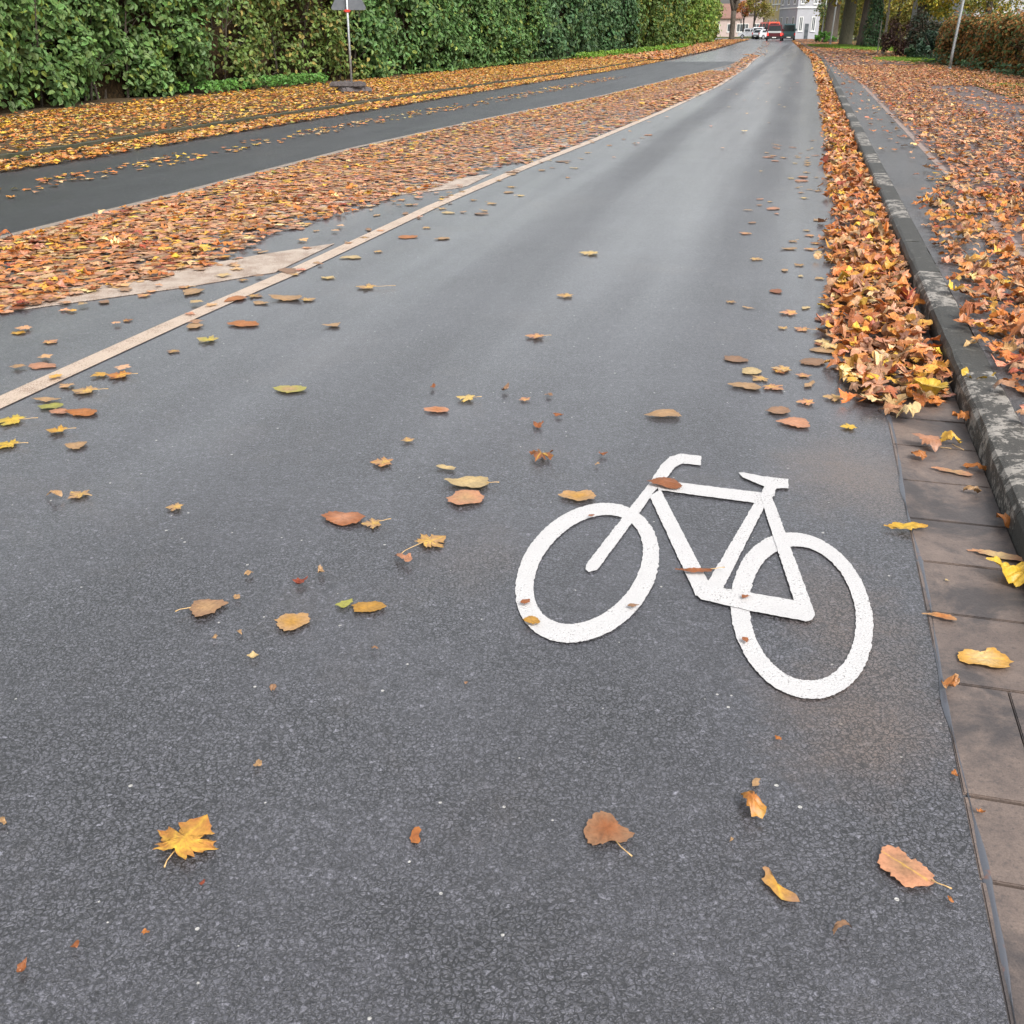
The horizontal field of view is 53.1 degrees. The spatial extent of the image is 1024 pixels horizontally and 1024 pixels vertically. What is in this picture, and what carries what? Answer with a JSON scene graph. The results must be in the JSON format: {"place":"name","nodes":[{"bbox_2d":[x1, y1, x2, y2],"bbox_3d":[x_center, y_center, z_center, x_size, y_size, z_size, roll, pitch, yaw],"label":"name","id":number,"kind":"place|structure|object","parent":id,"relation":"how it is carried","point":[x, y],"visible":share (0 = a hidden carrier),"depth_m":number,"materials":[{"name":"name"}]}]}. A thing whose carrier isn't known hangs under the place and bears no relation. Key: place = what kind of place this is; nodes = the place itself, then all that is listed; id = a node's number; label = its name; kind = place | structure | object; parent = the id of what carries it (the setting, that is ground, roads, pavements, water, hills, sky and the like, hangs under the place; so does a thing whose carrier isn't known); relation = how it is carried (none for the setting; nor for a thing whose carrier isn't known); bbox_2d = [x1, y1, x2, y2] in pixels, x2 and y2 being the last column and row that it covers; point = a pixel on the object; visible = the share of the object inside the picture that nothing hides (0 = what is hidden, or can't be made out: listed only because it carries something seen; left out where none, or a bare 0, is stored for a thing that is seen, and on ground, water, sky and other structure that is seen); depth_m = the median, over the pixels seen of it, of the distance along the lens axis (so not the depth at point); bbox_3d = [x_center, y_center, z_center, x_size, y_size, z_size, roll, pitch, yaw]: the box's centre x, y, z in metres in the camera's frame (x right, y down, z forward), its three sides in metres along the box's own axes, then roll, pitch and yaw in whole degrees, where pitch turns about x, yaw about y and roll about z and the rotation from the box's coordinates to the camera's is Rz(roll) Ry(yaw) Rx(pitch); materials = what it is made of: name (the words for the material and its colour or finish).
{"place":"outdoors","nodes":[
{"label":"outdoors","id":0,"kind":"place"},
{"bbox_2d":[0,59,657,161],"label":"kerb","id":1,"kind":"structure","parent":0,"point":[75,146],"depth_m":18.07,"materials":[{"name":"concrete"}]},
{"bbox_2d":[0,39,716,153],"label":"verge","id":2,"kind":"structure","parent":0,"point":[38,108],"depth_m":20.77,"materials":[{"name":"plant"}]},
{"bbox_2d":[0,0,231,112],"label":"hedge","id":3,"kind":"object","parent":2,"relation":"on","point":[66,53],"visible":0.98,"depth_m":22.95,"materials":[{"name":"green plant"}]},
{"bbox_2d":[177,72,328,93],"bbox_3d":[-6.970,-11.828,28.160,0.908,0.341,6.684,9,27,18],"label":"ground cover","id":4,"kind":"object","parent":2,"relation":"on","point":[313,77],"visible":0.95,"depth_m":28.15,"materials":[{"name":"green plant"}]},
{"bbox_2d":[172,0,380,90],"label":"hedge","id":5,"kind":"object","parent":2,"relation":"on","point":[255,39],"visible":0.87,"depth_m":30.00,"materials":[{"name":"green plant"}]},
{"bbox_2d":[0,58,664,169],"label":"leaf carpet","id":6,"kind":"object","parent":2,"relation":"on","point":[515,69],"visible":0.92,"depth_m":21.91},
{"bbox_2d":[329,0,371,92],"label":"road sign","id":7,"kind":"object","parent":2,"relation":"on","point":[347,6],"visible":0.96,"depth_m":26.42,"materials":[{"name":"grey metal"}]},
{"bbox_2d":[337,0,552,78],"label":"hedge","id":8,"kind":"object","parent":2,"relation":"on","point":[404,35],"visible":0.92,"depth_m":38.79,"materials":[{"name":"green plant"}]},
{"bbox_2d":[371,56,570,75],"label":"ground cover","id":9,"kind":"object","parent":2,"relation":"on","point":[409,71],"visible":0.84,"depth_m":42.10,"materials":[{"name":"green plant"}]},
{"bbox_2d":[521,0,643,60],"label":"hedge","id":10,"kind":"object","parent":2,"relation":"on","point":[580,26],"visible":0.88,"depth_m":57.84,"materials":[{"name":"green plant"}]},
{"bbox_2d":[572,43,692,58],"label":"ground cover","id":11,"kind":"object","parent":2,"relation":"on","point":[602,53],"visible":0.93,"depth_m":64.22,"materials":[{"name":"green plant"}]},
{"bbox_2d":[620,0,691,48],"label":"hedge","id":12,"kind":"object","parent":2,"relation":"on","point":[664,22],"visible":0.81,"depth_m":78.13,"materials":[{"name":"green plant"}]},
{"bbox_2d":[568,39,749,58],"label":"leaf carpet","id":13,"kind":"object","parent":2,"relation":"on","point":[681,51],"visible":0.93,"depth_m":67.53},
{"bbox_2d":[677,0,725,44],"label":"hedge","id":14,"kind":"object","parent":2,"relation":"on","point":[702,17],"visible":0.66,"depth_m":104.27,"materials":[{"name":"green plant"}]},
{"bbox_2d":[728,0,739,39],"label":"forked tree","id":15,"kind":"object","parent":2,"relation":"on","point":[733,5],"visible":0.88,"depth_m":143.83,"materials":[{"name":"brown plant"}]},
{"bbox_2d":[0,40,1008,1023],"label":"road","id":16,"kind":"structure","parent":0,"point":[136,710],"depth_m":2.95,"materials":[{"name":"asphalt"}]},
{"bbox_2d":[0,414,37,425],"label":"leaf","id":17,"kind":"object","parent":16,"relation":"on","point":[14,419],"visible":1,"depth_m":4.59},
{"bbox_2d":[65,408,96,415],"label":"leaf","id":18,"kind":"object","parent":16,"relation":"on","point":[84,412],"visible":1,"depth_m":4.68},
{"bbox_2d":[0,243,333,310],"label":"hatch bar","id":19,"kind":"object","parent":16,"relation":"on","point":[273,262],"visible":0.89,"depth_m":7.27,"materials":[{"name":"paint"}]},
{"bbox_2d":[152,814,216,867],"bbox_3d":[-0.706,0.709,2.207,0.133,0.017,0.133,-9,27,-19],"label":"leaf","id":20,"kind":"object","parent":16,"relation":"on","point":[185,841],"visible":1,"depth_m":2.21,"materials":[{"name":"plant"}]},
{"bbox_2d":[175,599,227,616],"bbox_3d":[-0.938,0.286,3.108,0.108,0.013,0.127,10,27,21],"label":"leaf","id":21,"kind":"object","parent":16,"relation":"on","point":[202,607],"visible":1,"depth_m":3.11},
{"bbox_2d":[2,184,465,387],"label":"leaf litter","id":22,"kind":"object","parent":16,"relation":"on","point":[120,367],"visible":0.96,"depth_m":6.92,"materials":[{"name":"plant"}]},
{"bbox_2d":[227,320,258,326],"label":"leaf","id":23,"kind":"object","parent":16,"relation":"on","point":[242,323],"visible":1,"depth_m":6.10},
{"bbox_2d":[0,162,509,312],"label":"leaf litter","id":24,"kind":"object","parent":16,"relation":"on","point":[6,293],"visible":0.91,"depth_m":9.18,"materials":[{"name":"plant"}]},
{"bbox_2d":[273,385,305,392],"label":"leaf","id":25,"kind":"object","parent":16,"relation":"on","point":[289,388],"visible":1,"depth_m":5.00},
{"bbox_2d":[274,612,310,630],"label":"leaf","id":26,"kind":"object","parent":16,"relation":"on","point":[291,621],"visible":1,"depth_m":3.04,"materials":[{"name":"plant"}]},
{"bbox_2d":[175,174,490,228],"bbox_3d":[-1.506,-3.264,10.642,0.530,0.003,4.656,18,31,34],"label":"hatch bar","id":27,"kind":"object","parent":16,"relation":"on","point":[461,182],"visible":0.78,"depth_m":11.19,"materials":[{"name":"paint"}]},
{"bbox_2d":[321,511,364,525],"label":"leaf","id":28,"kind":"object","parent":16,"relation":"on","point":[339,518],"visible":1,"depth_m":3.67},
{"bbox_2d":[0,70,719,253],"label":"leaf litter","id":29,"kind":"object","parent":16,"relation":"on","point":[485,126],"visible":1,"depth_m":12.17,"materials":[{"name":"plant"}]},
{"bbox_2d":[0,65,729,237],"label":"lane line","id":30,"kind":"object","parent":16,"relation":"on","point":[132,204],"visible":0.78,"depth_m":12.23,"materials":[{"name":"paint"}]},
{"bbox_2d":[0,62,734,235],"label":"dark lane","id":31,"kind":"structure","parent":16,"relation":"on","point":[69,197],"depth_m":14.90,"materials":[{"name":"asphalt"}]},
{"bbox_2d":[0,77,612,197],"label":"leaf litter","id":32,"kind":"object","parent":31,"relation":"on","point":[153,159],"visible":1,"depth_m":15.35,"materials":[{"name":"plant"}]},
{"bbox_2d":[352,601,385,611],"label":"leaf","id":33,"kind":"object","parent":16,"relation":"on","point":[367,606],"visible":1,"depth_m":3.11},
{"bbox_2d":[0,56,759,407],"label":"lane line","id":34,"kind":"object","parent":16,"relation":"on","point":[30,388],"visible":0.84,"depth_m":6.79,"materials":[{"name":"paint"}]},
{"bbox_2d":[402,534,445,552],"bbox_3d":[-0.290,0.114,3.470,0.119,0.013,0.198,8,26,16],"label":"leaf","id":35,"kind":"object","parent":16,"relation":"on","point":[430,541],"visible":1,"depth_m":3.51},
{"bbox_2d":[446,490,483,504],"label":"leaf","id":36,"kind":"object","parent":16,"relation":"on","point":[460,497],"visible":1,"depth_m":3.83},
{"bbox_2d":[445,476,498,487],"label":"leaf","id":37,"kind":"object","parent":16,"relation":"on","point":[475,482],"visible":1,"depth_m":3.96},
{"bbox_2d":[412,142,572,172],"bbox_3d":[-0.023,-4.989,14.294,0.406,0.003,4.474,14,29,27],"label":"hatch bar","id":38,"kind":"object","parent":16,"relation":"on","point":[535,149],"visible":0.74,"depth_m":14.18,"materials":[{"name":"paint"}]},
{"bbox_2d":[299,70,735,163],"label":"leaf litter","id":39,"kind":"object","parent":16,"relation":"on","point":[459,155],"visible":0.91,"depth_m":17.20,"materials":[{"name":"plant"}]},
{"bbox_2d":[529,449,553,460],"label":"leaf","id":40,"kind":"object","parent":16,"relation":"on","point":[538,454],"visible":1,"depth_m":4.18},
{"bbox_2d":[558,490,595,500],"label":"leaf","id":41,"kind":"object","parent":16,"relation":"on","point":[581,495],"visible":1,"depth_m":3.86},
{"bbox_2d":[584,811,634,856],"bbox_3d":[0.221,0.699,2.236,0.130,0.012,0.106,13,28,25],"label":"leaf","id":42,"kind":"object","parent":16,"relation":"on","point":[602,827],"visible":1,"depth_m":2.24,"materials":[{"name":"plant"}]},
{"bbox_2d":[644,409,680,416],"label":"leaf","id":43,"kind":"object","parent":16,"relation":"on","point":[665,412],"visible":1,"depth_m":4.66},
{"bbox_2d":[515,454,873,698],"bbox_3d":[0.680,0.111,3.494,1.142,0.003,1.554,10,27,21],"label":"bicycle symbol","id":44,"kind":"object","parent":16,"relation":"on","point":[781,541],"visible":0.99,"depth_m":3.30,"materials":[{"name":"white paint"}]},
{"bbox_2d":[647,477,681,488],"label":"leaf","id":45,"kind":"object","parent":44,"relation":"on","point":[669,483],"visible":1,"depth_m":3.94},
{"bbox_2d":[638,54,759,107],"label":"leaf litter","id":46,"kind":"object","parent":16,"relation":"on","point":[740,64],"visible":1,"depth_m":31.62,"materials":[{"name":"plant"}]},
{"bbox_2d":[727,382,761,388],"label":"leaf","id":47,"kind":"object","parent":16,"relation":"on","point":[745,385],"visible":1,"depth_m":5.04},
{"bbox_2d":[740,790,766,818],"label":"leaf","id":48,"kind":"object","parent":16,"relation":"on","point":[758,807],"visible":1,"depth_m":2.29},
{"bbox_2d":[766,24,783,40],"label":"van","id":49,"kind":"object","parent":16,"relation":"on","point":[774,31],"visible":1,"depth_m":138.53,"materials":[{"name":"red paint"}]},
{"bbox_2d":[762,866,799,901],"bbox_3d":[0.543,0.766,2.099,0.037,0.005,0.109,-12,28,-23],"label":"leaf","id":50,"kind":"object","parent":16,"relation":"on","point":[779,890],"visible":1,"depth_m":2.09,"materials":[{"name":"plant"}]},
{"bbox_2d":[782,24,796,40],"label":"van","id":51,"kind":"object","parent":16,"relation":"on","point":[790,30],"visible":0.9,"depth_m":141.73,"materials":[{"name":"teal paint"}]},
{"bbox_2d":[776,417,809,427],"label":"leaf","id":52,"kind":"object","parent":16,"relation":"on","point":[797,422],"visible":1,"depth_m":4.57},
{"bbox_2d":[799,358,824,365],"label":"leaf","id":53,"kind":"object","parent":16,"relation":"on","point":[814,361],"visible":1,"depth_m":5.40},
{"bbox_2d":[792,40,832,84],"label":"leaf drift","id":54,"kind":"object","parent":16,"relation":"on","point":[821,74],"visible":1,"depth_m":43.92,"materials":[{"name":"plant"}]},
{"bbox_2d":[884,522,927,529],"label":"leaf","id":55,"kind":"object","parent":16,"relation":"on","point":[909,525],"visible":1,"depth_m":3.60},
{"bbox_2d":[877,845,951,888],"bbox_3d":[0.833,0.747,2.132,0.091,0.011,0.160,-20,32,-36],"label":"leaf","id":56,"kind":"object","parent":16,"relation":"on","point":[903,868],"visible":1,"depth_m":2.14,"materials":[{"name":"plant"}]},
{"bbox_2d":[828,109,1023,1023],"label":"gutter","id":57,"kind":"object","parent":16,"relation":"on","point":[979,597],"visible":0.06,"depth_m":3.00,"materials":[{"name":"concrete"}]},
{"bbox_2d":[816,82,889,230],"bbox_3d":[6.301,-7.814,20.076,0.673,0.164,25.935,6,26,13],"label":"leaf drift","id":58,"kind":"object","parent":57,"relation":"on","point":[841,137],"visible":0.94,"depth_m":11.98,"materials":[{"name":"plant"}]},
{"bbox_2d":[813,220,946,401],"bbox_3d":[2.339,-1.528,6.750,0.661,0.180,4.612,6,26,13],"label":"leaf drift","id":59,"kind":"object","parent":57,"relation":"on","point":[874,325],"visible":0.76,"depth_m":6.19,"materials":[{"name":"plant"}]},
{"bbox_2d":[816,222,955,415],"bbox_3d":[2.338,-1.508,6.735,0.661,0.160,4.869,6,26,13],"label":"leaf drift","id":60,"kind":"object","parent":57,"relation":"on","point":[860,349],"visible":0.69,"depth_m":5.81,"materials":[{"name":"plant"}]},
{"bbox_2d":[915,377,948,395],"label":"leaf","id":61,"kind":"object","parent":60,"relation":"on","point":[934,386],"visible":1,"depth_m":4.70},
{"bbox_2d":[896,401,920,417],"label":"leaf","id":62,"kind":"object","parent":57,"relation":"on","point":[913,408],"visible":1,"depth_m":4.58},
{"bbox_2d":[844,202,1015,1023],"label":"seam","id":63,"kind":"object","parent":57,"relation":"on","point":[987,879],"visible":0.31,"depth_m":2.27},
{"bbox_2d":[911,433,951,451],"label":"leaf","id":64,"kind":"object","parent":57,"relation":"on","point":[934,442],"visible":1,"depth_m":4.27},
{"bbox_2d":[941,673,959,687],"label":"leaf","id":65,"kind":"object","parent":57,"relation":"on","point":[953,680],"visible":1,"depth_m":2.72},
{"bbox_2d":[939,430,963,449],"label":"leaf","id":66,"kind":"object","parent":57,"relation":"on","point":[947,435],"visible":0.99,"depth_m":4.31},
{"bbox_2d":[957,647,1013,667],"bbox_3d":[1.319,0.405,2.855,0.148,0.008,0.108,3,26,10],"label":"leaf","id":67,"kind":"object","parent":57,"relation":"on","point":[993,657],"visible":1,"depth_m":2.85,"materials":[{"name":"plant"}]},
{"bbox_2d":[966,548,1022,560],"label":"leaf","id":68,"kind":"object","parent":57,"relation":"on","point":[1002,555],"visible":0.96,"depth_m":3.42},
{"bbox_2d":[986,556,1023,586],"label":"leaf","id":69,"kind":"object","parent":57,"relation":"on","point":[1014,574],"visible":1,"depth_m":3.25,"materials":[{"name":"plant"}]},
{"bbox_2d":[717,0,742,36],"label":"house","id":70,"kind":"structure","parent":0,"point":[724,22],"depth_m":216.94,"materials":[{"name":"paint"}]},
{"bbox_2d":[735,0,765,32],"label":"house","id":71,"kind":"structure","parent":0,"point":[748,21],"depth_m":236.30,"materials":[{"name":"paint"}]},
{"bbox_2d":[764,0,780,21],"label":"house","id":72,"kind":"structure","parent":0,"point":[774,3],"depth_m":189.59,"materials":[{"name":"brown tile"}]},
{"bbox_2d":[779,0,821,38],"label":"house","id":73,"kind":"structure","parent":0,"point":[800,14],"depth_m":162.72,"materials":[{"name":"paint"}]},
{"bbox_2d":[716,35,1020,415],"bbox_3d":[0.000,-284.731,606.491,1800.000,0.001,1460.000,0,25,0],"label":"ground","id":74,"kind":"structure","parent":0,"point":[891,117],"depth_m":30.65,"materials":[{"name":"brown soil"}]},
{"bbox_2d":[736,0,751,31],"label":"tree","id":75,"kind":"object","parent":74,"relation":"on","point":[742,10],"visible":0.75,"depth_m":175.79,"materials":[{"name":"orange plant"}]},
{"bbox_2d":[743,0,767,38],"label":"tree","id":76,"kind":"object","parent":74,"relation":"on","point":[762,4],"visible":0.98,"depth_m":171.82,"materials":[{"name":"yellow plant"}]},
{"bbox_2d":[799,42,1023,561],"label":"kerb","id":77,"kind":"structure","parent":74,"relation":"on","point":[952,332],"depth_m":5.88,"materials":[{"name":"concrete"}]},
{"bbox_2d":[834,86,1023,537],"bbox_3d":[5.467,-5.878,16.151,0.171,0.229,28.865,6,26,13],"label":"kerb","id":78,"kind":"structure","parent":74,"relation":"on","point":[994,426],"depth_m":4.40,"materials":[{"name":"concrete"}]},
{"bbox_2d":[800,41,1023,425],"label":"pavement","id":79,"kind":"structure","parent":0,"point":[901,166],"depth_m":9.96,"materials":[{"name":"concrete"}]},
{"bbox_2d":[819,49,1023,256],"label":"edging","id":80,"kind":"object","parent":79,"relation":"on","point":[995,224],"visible":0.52,"depth_m":12.18,"materials":[{"name":"concrete"}]},
{"bbox_2d":[945,271,1023,414],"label":"leaf carpet","id":81,"kind":"object","parent":79,"relation":"on","point":[968,308],"visible":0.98,"depth_m":5.65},
{"bbox_2d":[804,40,1023,246],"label":"footpath","id":82,"kind":"structure","parent":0,"point":[1017,237],"depth_m":17.05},
{"bbox_2d":[814,31,836,41],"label":"bush","id":83,"kind":"object","parent":82,"relation":"on","point":[825,34],"visible":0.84,"depth_m":115.80,"materials":[{"name":"green plant"}]},
{"bbox_2d":[795,39,953,65],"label":"leaf carpet","id":84,"kind":"object","parent":82,"relation":"on","point":[845,52],"visible":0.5,"depth_m":60.42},
{"bbox_2d":[830,64,1023,191],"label":"leaf carpet","id":85,"kind":"object","parent":82,"relation":"on","point":[898,82],"visible":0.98,"depth_m":19.50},
{"bbox_2d":[912,185,1023,408],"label":"leaf carpet","id":86,"kind":"object","parent":82,"relation":"on","point":[968,266],"visible":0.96,"depth_m":7.49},
{"bbox_2d":[837,39,1023,100],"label":"lawn","id":87,"kind":"structure","parent":0,"point":[1014,74],"depth_m":35.22,"materials":[{"name":"green plant"}]},
{"bbox_2d":[805,0,841,41],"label":"tree","id":88,"kind":"object","parent":87,"relation":"on","point":[829,17],"visible":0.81,"depth_m":118.45,"materials":[{"name":"brown plant"}]},
{"bbox_2d":[818,0,861,44],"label":"tree","id":89,"kind":"object","parent":87,"relation":"on","point":[847,26],"visible":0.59,"depth_m":93.43,"materials":[{"name":"brown plant"}]},
{"bbox_2d":[807,43,895,50],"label":"grass","id":90,"kind":"structure","parent":87,"relation":"on","point":[845,46],"depth_m":83.18,"materials":[{"name":"green plant"}]},
{"bbox_2d":[851,0,884,45],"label":"tree","id":91,"kind":"object","parent":87,"relation":"on","point":[864,17],"visible":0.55,"depth_m":88.20,"materials":[{"name":"brown plant"}]},
{"bbox_2d":[860,0,885,46],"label":"tree","id":92,"kind":"object","parent":87,"relation":"on","point":[875,17],"visible":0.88,"depth_m":81.84,"materials":[{"name":"green plant"}]},
{"bbox_2d":[840,0,911,41],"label":"tree","id":93,"kind":"object","parent":87,"relation":"on","point":[858,12],"visible":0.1,"depth_m":121.84,"materials":[{"name":"yellow plant"}]},
{"bbox_2d":[861,0,913,40],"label":"tree","id":94,"kind":"object","parent":87,"relation":"on","point":[904,18],"visible":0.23,"depth_m":99.46,"materials":[{"name":"green plant"}]},
{"bbox_2d":[879,16,922,55],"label":"bush","id":95,"kind":"object","parent":87,"relation":"on","point":[890,39],"visible":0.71,"depth_m":59.79,"materials":[{"name":"brown plant"}]},
{"bbox_2d":[872,56,937,61],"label":"grass","id":96,"kind":"structure","parent":87,"relation":"on","point":[903,59],"depth_m":51.99,"materials":[{"name":"green plant"}]},
{"bbox_2d":[904,44,926,57],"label":"bush","id":97,"kind":"object","parent":87,"relation":"on","point":[911,52],"visible":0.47,"depth_m":54.56,"materials":[{"name":"green plant"}]},
{"bbox_2d":[905,8,943,55],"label":"bush","id":98,"kind":"object","parent":87,"relation":"on","point":[918,20],"visible":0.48,"depth_m":56.13,"materials":[{"name":"green plant"}]},
{"bbox_2d":[915,28,938,57],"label":"bush","id":99,"kind":"object","parent":87,"relation":"on","point":[929,46],"visible":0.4,"depth_m":52.75,"materials":[{"name":"green plant"}]},
{"bbox_2d":[884,0,1023,30],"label":"maple tree","id":100,"kind":"object","parent":87,"relation":"on","point":[946,9],"visible":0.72,"depth_m":59.39,"materials":[{"name":"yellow plant"}]},
{"bbox_2d":[948,0,964,68],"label":"pole","id":101,"kind":"object","parent":87,"relation":"on","point":[955,37],"visible":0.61,"depth_m":40.37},
{"bbox_2d":[908,0,1023,41],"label":"tree","id":102,"kind":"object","parent":87,"relation":"on","point":[915,3],"depth_m":75.85,"materials":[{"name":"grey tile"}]},
{"bbox_2d":[922,52,1023,76],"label":"ground cover","id":103,"kind":"object","parent":87,"relation":"on","point":[997,69],"visible":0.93,"depth_m":39.10,"materials":[{"name":"green plant"}]},
{"bbox_2d":[932,6,1023,74],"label":"hedge","id":104,"kind":"object","parent":87,"relation":"on","point":[994,36],"visible":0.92,"depth_m":39.51,"materials":[{"name":"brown plant"}]},
{"bbox_2d":[956,0,1023,13],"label":"tree","id":105,"kind":"object","parent":87,"relation":"on","point":[989,3],"visible":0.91,"depth_m":51.89,"materials":[{"name":"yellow plant"}]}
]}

